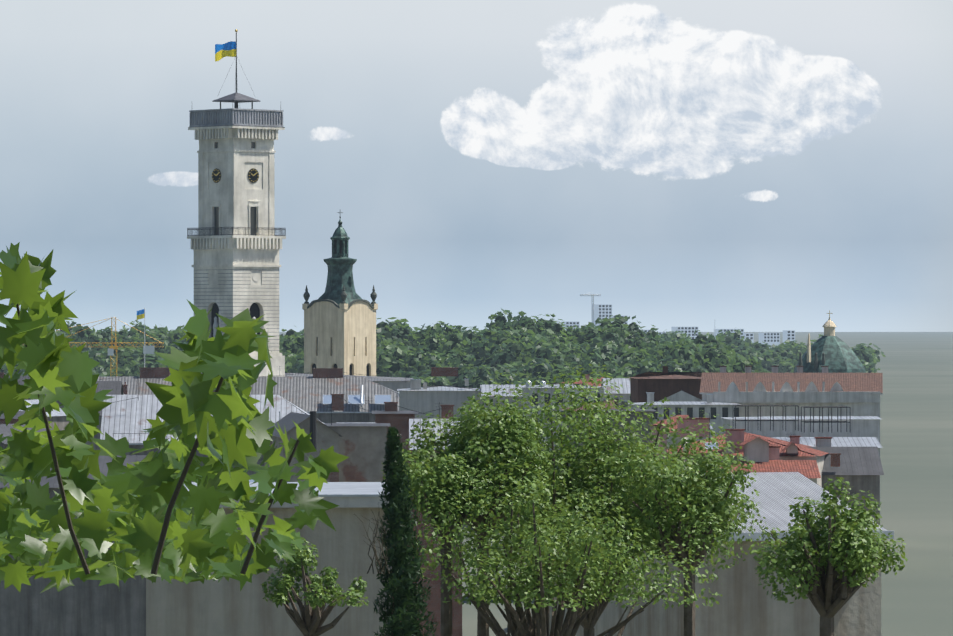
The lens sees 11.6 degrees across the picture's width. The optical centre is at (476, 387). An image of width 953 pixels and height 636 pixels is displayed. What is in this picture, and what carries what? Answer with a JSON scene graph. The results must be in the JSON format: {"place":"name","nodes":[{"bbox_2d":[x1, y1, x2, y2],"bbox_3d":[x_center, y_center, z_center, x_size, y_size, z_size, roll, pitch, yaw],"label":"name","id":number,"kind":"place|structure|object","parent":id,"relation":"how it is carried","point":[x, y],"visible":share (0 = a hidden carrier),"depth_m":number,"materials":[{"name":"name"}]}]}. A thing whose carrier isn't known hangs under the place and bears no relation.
{"place":"outdoors","nodes":[
{"label":"outdoors","id":0,"kind":"place"},
{"bbox_2d":[137,308,144,367],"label":"flagpole","id":1,"kind":"object","parent":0,"point":[140,314],"visible":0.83,"depth_m":1477.85,"materials":[{"name":"white"}]},
{"bbox_2d":[0,242,348,592],"bbox_3d":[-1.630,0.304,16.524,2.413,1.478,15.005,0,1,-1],"label":"maple","id":2,"kind":"object","parent":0,"point":[125,511],"depth_m":11.99,"materials":[{"name":"green plant"}]},
{"bbox_2d":[302,212,377,375],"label":"church tower","id":3,"kind":"structure","parent":0,"point":[340,322],"depth_m":896.94,"materials":[{"name":"paint"}]},
{"bbox_2d":[354,502,395,573],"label":"bare twigs","id":4,"kind":"object","parent":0,"point":[375,553],"visible":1,"depth_m":84.04,"materials":[{"name":"brown"}]},
{"bbox_2d":[0,360,883,635],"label":"buildings","id":5,"kind":"structure","parent":0,"point":[819,429],"depth_m":564.85,"materials":[{"name":"grey paint"}]},
{"bbox_2d":[187,29,285,375],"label":"clock tower","id":6,"kind":"structure","parent":5,"relation":"on","point":[236,244],"depth_m":795.79,"materials":[{"name":"stone"}]},
{"bbox_2d":[215,41,235,60],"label":"flag","id":7,"kind":"object","parent":6,"relation":"attached to","point":[228,49],"visible":1,"depth_m":798.59,"materials":[{"name":"multicoloured fabric"}]},
{"bbox_2d":[0,0,952,331],"label":"sky","id":8,"kind":"structure","parent":0,"point":[707,165],"materials":[{"name":"blue"}]},
{"bbox_2d":[146,472,893,635],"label":"buildings","id":9,"kind":"structure","parent":0,"point":[747,605],"depth_m":125.62,"materials":[{"name":"beige paint"}]},
{"bbox_2d":[168,332,952,635],"bbox_3d":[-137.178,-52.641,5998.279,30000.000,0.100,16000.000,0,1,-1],"label":"ground","id":10,"kind":"structure","parent":0,"point":[916,450],"depth_m":924.47,"materials":[{"name":"grey"}]},
{"bbox_2d":[22,317,161,375],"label":"construction crane","id":11,"kind":"object","parent":10,"relation":"on","point":[148,349],"visible":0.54,"depth_m":1497.07,"materials":[{"name":"orange"}]},
{"bbox_2d":[0,320,303,376],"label":"tree leaves","id":12,"kind":"object","parent":10,"relation":"on","point":[103,364],"visible":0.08,"depth_m":1719.32,"materials":[{"name":"green plant"}]},
{"bbox_2d":[373,427,437,635],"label":"conifer","id":13,"kind":"object","parent":10,"relation":"on","point":[398,585],"depth_m":85.85,"materials":[{"name":"green plant"}]},
{"bbox_2d":[284,326,885,372],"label":"tree leaves","id":14,"kind":"object","parent":10,"relation":"on","point":[869,353],"visible":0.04,"depth_m":2398.60,"materials":[{"name":"green plant"}]},
{"bbox_2d":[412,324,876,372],"bbox_3d":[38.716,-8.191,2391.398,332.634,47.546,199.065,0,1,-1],"label":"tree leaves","id":15,"kind":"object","parent":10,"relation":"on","point":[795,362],"visible":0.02,"depth_m":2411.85,"materials":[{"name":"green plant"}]},
{"bbox_2d":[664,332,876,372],"bbox_3d":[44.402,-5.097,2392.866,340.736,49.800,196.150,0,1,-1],"label":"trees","id":16,"kind":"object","parent":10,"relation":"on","point":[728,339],"visible":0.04,"depth_m":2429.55,"materials":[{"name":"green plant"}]},
{"bbox_2d":[381,364,765,635],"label":"tree","id":17,"kind":"object","parent":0,"point":[477,492],"depth_m":89.65,"materials":[{"name":"green plant"}]},
{"bbox_2d":[561,293,794,347],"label":"distant buildings","id":18,"kind":"structure","parent":0,"point":[602,311],"depth_m":4506.33,"materials":[{"name":"grey concrete"}]},
{"bbox_2d":[793,310,865,372],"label":"dome","id":19,"kind":"structure","parent":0,"point":[832,351],"depth_m":1097.05,"materials":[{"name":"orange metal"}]},
{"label":"hill","id":20,"kind":"structure","parent":0,"visible":0},
{"bbox_2d":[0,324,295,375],"bbox_3d":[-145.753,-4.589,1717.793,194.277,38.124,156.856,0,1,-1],"label":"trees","id":21,"kind":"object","parent":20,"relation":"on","point":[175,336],"visible":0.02,"depth_m":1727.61,"materials":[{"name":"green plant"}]},
{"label":"hill","id":22,"kind":"structure","parent":0,"visible":0},
{"bbox_2d":[279,315,765,388],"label":"trees","id":23,"kind":"object","parent":22,"relation":"on","point":[394,367],"visible":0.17,"depth_m":1528.75,"materials":[{"name":"green plant"}]},
{"bbox_2d":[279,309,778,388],"bbox_3d":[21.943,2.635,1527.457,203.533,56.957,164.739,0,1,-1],"label":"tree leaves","id":24,"kind":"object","parent":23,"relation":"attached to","point":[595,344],"visible":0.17,"depth_m":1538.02,"materials":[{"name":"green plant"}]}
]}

